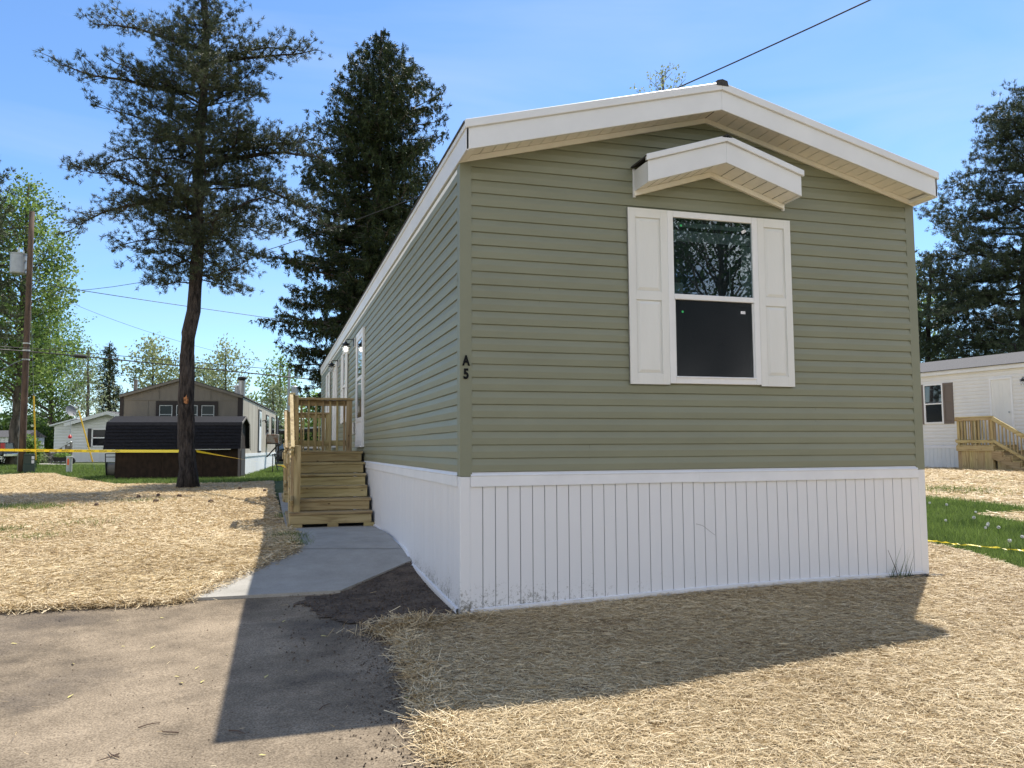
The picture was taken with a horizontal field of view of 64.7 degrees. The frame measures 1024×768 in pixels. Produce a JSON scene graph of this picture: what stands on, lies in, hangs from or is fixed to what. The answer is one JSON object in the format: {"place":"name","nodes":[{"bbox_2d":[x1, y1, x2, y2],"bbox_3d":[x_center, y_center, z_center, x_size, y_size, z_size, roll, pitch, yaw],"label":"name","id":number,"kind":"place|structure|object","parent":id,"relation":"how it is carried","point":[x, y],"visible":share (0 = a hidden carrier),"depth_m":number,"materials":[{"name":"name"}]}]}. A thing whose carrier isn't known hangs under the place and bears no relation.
{"place":"outdoors","nodes":[
{"label":"outdoors","id":0,"kind":"place"},
{"bbox_2d":[0,583,451,767],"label":"driveway","id":1,"kind":"structure","parent":0,"point":[225,662],"depth_m":4.52,"materials":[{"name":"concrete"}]},
{"bbox_2d":[0,525,305,615],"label":"straw strands","id":2,"kind":"object","parent":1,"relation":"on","point":[163,600],"visible":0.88,"depth_m":6.72},
{"bbox_2d":[160,731,178,732],"bbox_3d":[-1.663,1.683,3.910,0.106,0.008,0.016,-1,-5,8],"label":"twig","id":3,"kind":"object","parent":1,"relation":"on","point":[170,731],"visible":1,"depth_m":3.90,"materials":[{"name":"brown wood"}]},
{"bbox_2d":[15,584,396,765],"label":"straw strands","id":4,"kind":"object","parent":1,"relation":"on","point":[240,728],"visible":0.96,"depth_m":4.12},
{"bbox_2d":[3,598,435,767],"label":"grit","id":5,"kind":"object","parent":1,"relation":"on","point":[201,683],"visible":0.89,"depth_m":4.43,"materials":[{"name":"grey gravel"}]},
{"bbox_2d":[309,625,446,767],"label":"soil crumbs","id":6,"kind":"object","parent":1,"relation":"on","point":[398,734],"visible":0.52,"depth_m":4.26,"materials":[{"name":"brown soil"}]},
{"bbox_2d":[278,562,478,661],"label":"soil","id":7,"kind":"structure","parent":1,"relation":"on","point":[404,569],"depth_m":6.70,"materials":[{"name":"brown soil"}]},
{"bbox_2d":[327,606,470,639],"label":"straw strands","id":8,"kind":"object","parent":7,"relation":"on","point":[390,622],"visible":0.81,"depth_m":5.62},
{"bbox_2d":[363,607,509,767],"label":"straw strands","id":9,"kind":"object","parent":1,"relation":"on","point":[437,746],"visible":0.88,"depth_m":4.24},
{"bbox_2d":[183,493,411,600],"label":"walkway","id":10,"kind":"structure","parent":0,"point":[339,558],"depth_m":7.79,"materials":[{"name":"concrete"}]},
{"bbox_2d":[285,393,373,527],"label":"porch steps","id":11,"kind":"structure","parent":10,"relation":"on","point":[328,486],"depth_m":11.54,"materials":[{"name":"brown wood"}]},
{"bbox_2d":[282,410,335,501],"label":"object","id":12,"kind":"structure","parent":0,"point":[286,448],"depth_m":17.52,"materials":[{"name":"brown wood"}]},
{"bbox_2d":[30,0,870,291],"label":"power line","id":13,"kind":"object","parent":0,"point":[674,88],"visible":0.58,"depth_m":11.88,"materials":[{"name":"black"}]},
{"bbox_2d":[0,454,1020,767],"bbox_3d":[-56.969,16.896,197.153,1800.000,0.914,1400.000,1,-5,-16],"label":"ground","id":14,"kind":"structure","parent":0,"point":[278,486],"depth_m":24.80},
{"bbox_2d":[0,442,17,463],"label":"pickup truck","id":15,"kind":"object","parent":14,"relation":"on","point":[6,445],"visible":0.54,"depth_m":45.10,"materials":[{"name":"grey paint"}]},
{"bbox_2d":[9,211,34,472],"bbox_3d":[-22.859,-1.901,37.544,1.046,12.233,1.337,1,-5,-16],"label":"utility pole","id":16,"kind":"object","parent":14,"relation":"on","point":[21,263],"visible":0.93,"depth_m":37.49,"materials":[{"name":"brown wood"}]},
{"bbox_2d":[31,320,36,459],"bbox_3d":[-22.524,0.043,37.901,0.165,8.181,1.269,0,-5,-6],"label":"guy wire","id":17,"kind":"object","parent":16,"relation":"attached to","point":[34,411],"visible":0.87,"depth_m":38.18,"materials":[{"name":"yellow plastic"}]},
{"bbox_2d":[32,283,94,468],"bbox_3d":[-21.484,-0.330,38.572,0.470,9.064,3.176,-4,-6,42],"label":"guy wire","id":18,"kind":"object","parent":16,"relation":"attached to","point":[76,404],"visible":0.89,"depth_m":39.20,"materials":[{"name":"yellow plastic"}]},
{"bbox_2d":[0,346,309,371],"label":"power line","id":19,"kind":"object","parent":16,"relation":"attached to","point":[142,357],"visible":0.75,"depth_m":37.58,"materials":[{"name":"black rubber"}]},
{"bbox_2d":[34,281,278,319],"bbox_3d":[-14.427,-4.015,38.051,14.908,1.598,4.862,1,-5,-22],"label":"power line","id":20,"kind":"object","parent":16,"relation":"attached to","point":[149,300],"visible":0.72,"depth_m":35.29,"materials":[{"name":"black"}]},
{"bbox_2d":[0,349,313,379],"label":"power line","id":21,"kind":"object","parent":16,"relation":"attached to","point":[80,356],"visible":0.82,"depth_m":37.52,"materials":[{"name":"black rubber"}]},
{"bbox_2d":[31,283,285,366],"bbox_3d":[-16.268,-2.750,44.469,2.777,2.827,18.854,-3,-5,32],"label":"power line","id":22,"kind":"object","parent":16,"relation":"attached to","point":[144,330],"visible":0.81,"depth_m":39.35,"materials":[{"name":"black"}]},
{"bbox_2d":[0,160,44,355],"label":"pine tree","id":23,"kind":"object","parent":14,"relation":"on","point":[3,309],"visible":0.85,"depth_m":40.40,"materials":[{"name":"green plant"}]},
{"bbox_2d":[0,430,45,448],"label":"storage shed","id":24,"kind":"structure","parent":14,"relation":"on","point":[4,435],"depth_m":57.96,"materials":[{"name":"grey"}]},
{"bbox_2d":[23,454,34,472],"bbox_3d":[-22.541,3.696,37.721,0.480,0.880,0.405,2,-5,-29],"label":"utility box","id":25,"kind":"object","parent":14,"relation":"on","point":[28,463],"visible":0.97,"depth_m":37.55,"materials":[{"name":"green paint"}]},
{"bbox_2d":[26,433,45,467],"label":"shrub","id":26,"kind":"object","parent":14,"relation":"on","point":[29,443],"visible":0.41,"depth_m":40.90,"materials":[{"name":"green plant"}]},
{"bbox_2d":[29,424,53,457],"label":"shrub","id":27,"kind":"object","parent":14,"relation":"on","point":[48,438],"visible":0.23,"depth_m":65.63,"materials":[{"name":"green plant"}]},
{"bbox_2d":[0,167,85,465],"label":"leafy tree","id":28,"kind":"object","parent":14,"relation":"on","point":[41,231],"visible":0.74,"depth_m":45.93,"materials":[{"name":"green plant"}]},
{"bbox_2d":[39,452,48,462],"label":"shrub","id":29,"kind":"object","parent":14,"relation":"on","point":[44,458],"visible":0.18,"depth_m":49.46,"materials":[{"name":"green plant"}]},
{"bbox_2d":[0,408,90,434],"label":"hedgerow","id":30,"kind":"object","parent":14,"relation":"on","point":[5,421],"visible":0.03,"depth_m":74.69,"materials":[{"name":"green plant"}]},
{"bbox_2d":[0,296,105,428],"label":"leafy tree","id":31,"kind":"object","parent":14,"relation":"on","point":[51,416],"visible":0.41,"depth_m":67.83,"materials":[{"name":"green plant"}]},
{"bbox_2d":[45,441,72,462],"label":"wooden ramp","id":32,"kind":"structure","parent":14,"relation":"on","point":[50,454],"depth_m":51.07,"materials":[{"name":"grey wood"}]},
{"bbox_2d":[46,452,75,463],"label":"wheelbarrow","id":33,"kind":"object","parent":14,"relation":"on","point":[61,456],"visible":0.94,"depth_m":48.69,"materials":[{"name":"green metal"}]},
{"bbox_2d":[66,456,72,472],"bbox_3d":[-20.892,3.794,38.136,0.290,0.775,0.290,1,-5,-16],"label":"cable pedestal","id":34,"kind":"object","parent":14,"relation":"on","point":[69,460],"visible":0.87,"depth_m":38.04,"materials":[{"name":"grey paint"}]},
{"bbox_2d":[49,404,118,461],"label":"white house","id":35,"kind":"structure","parent":14,"relation":"on","point":[95,426],"depth_m":55.18,"materials":[{"name":"grey"}]},
{"bbox_2d":[91,428,105,446],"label":"window","id":36,"kind":"structure","parent":35,"relation":"in","point":[98,434],"depth_m":55.20,"materials":[{"name":"white plastic"}]},
{"bbox_2d":[58,340,122,420],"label":"leafy tree","id":37,"kind":"object","parent":14,"relation":"on","point":[88,402],"visible":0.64,"depth_m":61.89,"materials":[{"name":"green plant"}]},
{"bbox_2d":[85,341,125,412],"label":"conifer tree","id":38,"kind":"object","parent":14,"relation":"on","point":[109,350],"visible":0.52,"depth_m":65.81,"materials":[{"name":"green plant"}]},
{"bbox_2d":[105,453,114,475],"bbox_3d":[-15.870,3.215,32.015,0.430,0.935,0.695,1,-5,-22],"label":"utility box","id":39,"kind":"object","parent":14,"relation":"on","point":[110,468],"visible":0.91,"depth_m":31.85,"materials":[{"name":"grey metal"}]},
{"bbox_2d":[0,463,282,483],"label":"grass","id":40,"kind":"structure","parent":14,"relation":"on","point":[92,473],"depth_m":32.48,"materials":[{"name":"green plant"}]},
{"bbox_2d":[0,473,283,608],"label":"straw","id":41,"kind":"object","parent":14,"relation":"on","point":[139,575],"visible":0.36,"depth_m":8.20,"materials":[{"name":"beige plant"}]},
{"bbox_2d":[0,472,292,609],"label":"straw strands","id":42,"kind":"object","parent":41,"relation":"on","point":[261,527],"visible":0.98,"depth_m":10.79},
{"bbox_2d":[0,483,1023,545],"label":"grass","id":43,"kind":"structure","parent":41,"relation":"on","point":[25,505],"depth_m":15.09,"materials":[{"name":"plant"}]},
{"bbox_2d":[116,332,178,392],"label":"leafy tree","id":44,"kind":"object","parent":14,"relation":"on","point":[151,350],"visible":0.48,"depth_m":75.62,"materials":[{"name":"green plant"}]},
{"bbox_2d":[103,416,250,478],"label":"garden shed","id":45,"kind":"structure","parent":14,"relation":"on","point":[229,436],"depth_m":29.47,"materials":[{"name":"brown wood"}]},
{"bbox_2d":[240,449,244,475],"bbox_3d":[-10.343,2.995,31.030,0.020,1.020,0.900,0,-5,-10],"label":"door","id":46,"kind":"structure","parent":45,"relation":"in","point":[242,450],"depth_m":30.93,"materials":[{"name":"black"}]},
{"bbox_2d":[33,0,348,487],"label":"pine tree","id":47,"kind":"object","parent":14,"relation":"on","point":[205,69],"visible":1,"depth_m":22.05,"materials":[{"name":"green plant"}]},
{"bbox_2d":[0,449,178,452],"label":"caution tape","id":48,"kind":"object","parent":47,"relation":"attached to","point":[78,450],"visible":1,"depth_m":22.69,"materials":[{"name":"yellow plastic"}]},
{"bbox_2d":[196,450,285,467],"bbox_3d":[-6.492,1.725,18.983,0.167,0.358,7.981,3,-5,-33],"label":"caution tape","id":49,"kind":"object","parent":47,"relation":"attached to","point":[198,451],"visible":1,"depth_m":20.91,"materials":[{"name":"yellow plastic"}]},
{"bbox_2d":[119,376,282,473],"bbox_3d":[-14.477,2.333,40.703,5.198,4.256,18.763,1,-5,-12],"label":"mobile home","id":50,"kind":"object","parent":14,"relation":"on","point":[160,399],"visible":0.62,"depth_m":31.98,"materials":[{"name":"beige"}]},
{"bbox_2d":[156,401,217,415],"bbox_3d":[-12.735,1.201,31.645,2.273,1.060,0.065,1,-5,-12],"label":"window","id":51,"kind":"structure","parent":50,"relation":"in","point":[163,408],"depth_m":31.71,"materials":[{"name":"black"}]},
{"bbox_2d":[257,409,261,451],"bbox_3d":[-11.988,2.240,38.434,0.046,2.018,1.345,1,-5,-12],"label":"door","id":52,"kind":"structure","parent":50,"relation":"in","point":[259,411],"depth_m":38.14,"materials":[{"name":"white"}]},
{"bbox_2d":[266,415,268,433],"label":"window","id":53,"kind":"structure","parent":50,"relation":"in","point":[267,416],"depth_m":41.86,"materials":[{"name":"white glass"}]},
{"bbox_2d":[271,417,274,433],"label":"window","id":54,"kind":"structure","parent":50,"relation":"in","point":[272,418],"depth_m":44.70,"materials":[{"name":"white glass"}]},
{"bbox_2d":[278,420,280,442],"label":"window","id":55,"kind":"structure","parent":50,"relation":"in","point":[279,422],"depth_m":49.38,"materials":[{"name":"black glass"}]},
{"bbox_2d":[195,356,231,389],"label":"leafy tree","id":56,"kind":"object","parent":14,"relation":"on","point":[197,370],"visible":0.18,"depth_m":81.59,"materials":[{"name":"green plant"}]},
{"bbox_2d":[196,333,262,398],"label":"leafy tree","id":57,"kind":"object","parent":14,"relation":"on","point":[224,373],"visible":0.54,"depth_m":73.74,"materials":[{"name":"green plant"}]},
{"bbox_2d":[251,380,295,436],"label":"leafy tree","id":58,"kind":"object","parent":14,"relation":"on","point":[272,396],"visible":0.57,"depth_m":63.95,"materials":[{"name":"green plant"}]},
{"bbox_2d":[272,453,282,471],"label":"steel steps","id":59,"kind":"structure","parent":14,"relation":"on","point":[274,454],"depth_m":37.10,"materials":[{"name":"black metal"}]},
{"bbox_2d":[246,346,317,445],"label":"leafy tree","id":60,"kind":"object","parent":14,"relation":"on","point":[285,379],"visible":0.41,"depth_m":71.77,"materials":[{"name":"green plant"}]},
{"bbox_2d":[287,371,297,411],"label":"utility pole","id":61,"kind":"object","parent":14,"relation":"on","point":[294,389],"visible":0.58,"depth_m":60.24,"materials":[{"name":"grey metal"}]},
{"bbox_2d":[275,444,317,461],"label":"parked car","id":62,"kind":"object","parent":14,"relation":"on","point":[281,448],"visible":0.11,"depth_m":55.04,"materials":[{"name":"grey paint"}]},
{"bbox_2d":[275,418,317,445],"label":"hedgerow","id":63,"kind":"object","parent":14,"relation":"on","point":[305,437],"visible":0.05,"depth_m":101.96,"materials":[{"name":"green plant"}]},
{"bbox_2d":[275,426,320,461],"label":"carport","id":64,"kind":"object","parent":14,"relation":"on","point":[305,430],"visible":0.14,"depth_m":52.01,"materials":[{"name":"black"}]},
{"bbox_2d":[299,386,320,439],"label":"leafy tree","id":65,"kind":"object","parent":14,"relation":"on","point":[304,410],"visible":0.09,"depth_m":93.86,"materials":[{"name":"green plant"}]},
{"bbox_2d":[249,28,451,411],"bbox_3d":[-5.560,-4.807,29.955,8.020,16.641,7.140,1,-5,-16],"label":"spruce tree","id":66,"kind":"object","parent":14,"relation":"on","point":[372,136],"visible":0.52,"depth_m":28.85,"materials":[{"name":"green plant"}]},
{"bbox_2d":[320,79,938,614],"bbox_3d":[-1.063,0.364,15.440,4.498,4.237,18.992,1,-5,-16],"label":"mobile home","id":67,"kind":"object","parent":14,"relation":"on","point":[656,343],"visible":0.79,"depth_m":6.62,"materials":[{"name":"green plastic"}]},
{"bbox_2d":[326,373,328,411],"bbox_3d":[-4.682,0.430,20.551,0.043,1.395,0.700,1,-5,-16],"label":"window","id":68,"kind":"structure","parent":67,"relation":"in","point":[328,373],"depth_m":20.78,"materials":[{"name":"white plastic"}]},
{"bbox_2d":[332,361,337,447],"bbox_3d":[-3.988,0.483,18.174,0.056,1.890,0.970,1,-5,-16],"label":"door","id":69,"kind":"structure","parent":67,"relation":"in","point":[334,395],"depth_m":18.29,"materials":[{"name":"white plastic"}]},
{"bbox_2d":[342,351,344,422],"bbox_3d":[-3.285,0.052,15.833,0.043,1.395,0.610,1,-5,-16],"label":"window","id":70,"kind":"structure","parent":67,"relation":"in","point":[343,366],"depth_m":16.04,"materials":[{"name":"white plastic"}]},
{"bbox_2d":[355,327,364,446],"bbox_3d":[-2.457,0.077,12.918,0.091,1.860,1.030,1,-5,-16],"label":"storm door","id":71,"kind":"structure","parent":67,"relation":"in","point":[360,337],"depth_m":12.81,"materials":[{"name":"white plastic"}]},
{"bbox_2d":[667,210,761,384],"bbox_3d":[1.675,-0.707,6.702,0.843,1.424,0.043,1,-5,-16],"label":"window","id":72,"kind":"structure","parent":67,"relation":"in","point":[713,278],"depth_m":6.70,"materials":[{"name":"white plastic"}]},
{"bbox_2d":[630,64,686,93],"bbox_3d":[6.632,-5.016,33.687,3.599,17.062,3.411,1,-5,-16],"label":"leafy tree","id":73,"kind":"object","parent":14,"relation":"on","point":[662,80],"visible":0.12,"depth_m":33.88,"materials":[{"name":"green plant"}]},
{"bbox_2d":[413,543,1023,767],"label":"straw","id":74,"kind":"object","parent":14,"relation":"on","point":[660,728],"visible":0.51,"depth_m":4.64,"materials":[{"name":"beige plant"}]},
{"bbox_2d":[396,541,1023,767],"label":"straw strands","id":75,"kind":"object","parent":74,"relation":"on","point":[874,707],"visible":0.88,"depth_m":4.37},
{"bbox_2d":[887,551,913,577],"bbox_3d":[3.362,1.540,6.973,0.316,0.323,0.124,1,-5,-16],"label":"weed","id":76,"kind":"object","parent":74,"relation":"on","point":[901,569],"visible":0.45,"depth_m":6.96,"materials":[{"name":"green plant"}]},
{"bbox_2d":[890,573,939,576],"bbox_3d":[3.510,1.665,7.030,0.620,0.010,0.059,1,-5,-12],"label":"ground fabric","id":77,"kind":"object","parent":74,"relation":"on","point":[918,574],"visible":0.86,"depth_m":7.03,"materials":[{"name":"black"}]},
{"bbox_2d":[915,258,967,358],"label":"leafy tree","id":78,"kind":"object","parent":14,"relation":"on","point":[933,332],"visible":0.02,"depth_m":64.82,"materials":[{"name":"green plant"}]},
{"bbox_2d":[915,248,989,362],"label":"pine tree","id":79,"kind":"object","parent":14,"relation":"on","point":[927,353],"visible":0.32,"depth_m":43.19,"materials":[{"name":"green plant"}]},
{"bbox_2d":[913,79,1023,362],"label":"pine tree","id":80,"kind":"object","parent":14,"relation":"on","point":[986,340],"visible":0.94,"depth_m":39.84,"materials":[{"name":"green plant"}]},
{"bbox_2d":[920,351,1023,467],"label":"mobile home","id":81,"kind":"object","parent":14,"relation":"on","point":[986,385],"visible":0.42,"depth_m":26.66,"materials":[{"name":"grey"}]},
{"bbox_2d":[923,383,943,423],"bbox_3d":[14.373,0.679,27.560,0.043,1.360,0.749,2,-5,-24],"label":"window","id":82,"kind":"structure","parent":81,"relation":"in","point":[932,393],"depth_m":27.56,"materials":[{"name":"white plastic"}]},
{"bbox_2d":[989,377,1015,441],"bbox_3d":[15.344,0.808,25.318,0.066,2.020,0.754,2,-5,-24],"label":"door","id":83,"kind":"structure","parent":81,"relation":"in","point":[1000,389],"depth_m":25.31,"materials":[{"name":"white plastic"}]},
{"bbox_2d":[924,466,1023,521],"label":"straw strands","id":84,"kind":"object","parent":14,"relation":"on","point":[995,487],"visible":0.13,"depth_m":18.21},
{"bbox_2d":[925,467,1023,505],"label":"straw","id":85,"kind":"object","parent":14,"relation":"on","point":[980,485],"visible":0.07,"depth_m":18.87,"materials":[{"name":"beige plant"}]},
{"bbox_2d":[954,416,1023,470],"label":"porch steps","id":86,"kind":"structure","parent":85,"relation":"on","point":[976,455],"depth_m":24.63,"materials":[{"name":"brown wood"}]},
{"bbox_2d":[978,512,1023,521],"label":"straw","id":87,"kind":"object","parent":14,"relation":"on","point":[1005,516],"visible":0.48,"depth_m":12.27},
{"bbox_2d":[0,0,1023,427],"label":"sky","id":88,"kind":"structure","parent":0,"point":[907,79],"materials":[{"name":"blue"}]},
{"bbox_2d":[926,493,1023,568],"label":"grass","id":89,"kind":"structure","parent":0,"point":[939,528],"depth_m":10.53,"materials":[{"name":"green plant"}]},
{"bbox_2d":[928,540,1023,550],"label":"caution tape","id":90,"kind":"object","parent":89,"relation":"on","point":[972,545],"visible":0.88,"depth_m":8.71,"materials":[{"name":"yellow plastic"}]}
]}

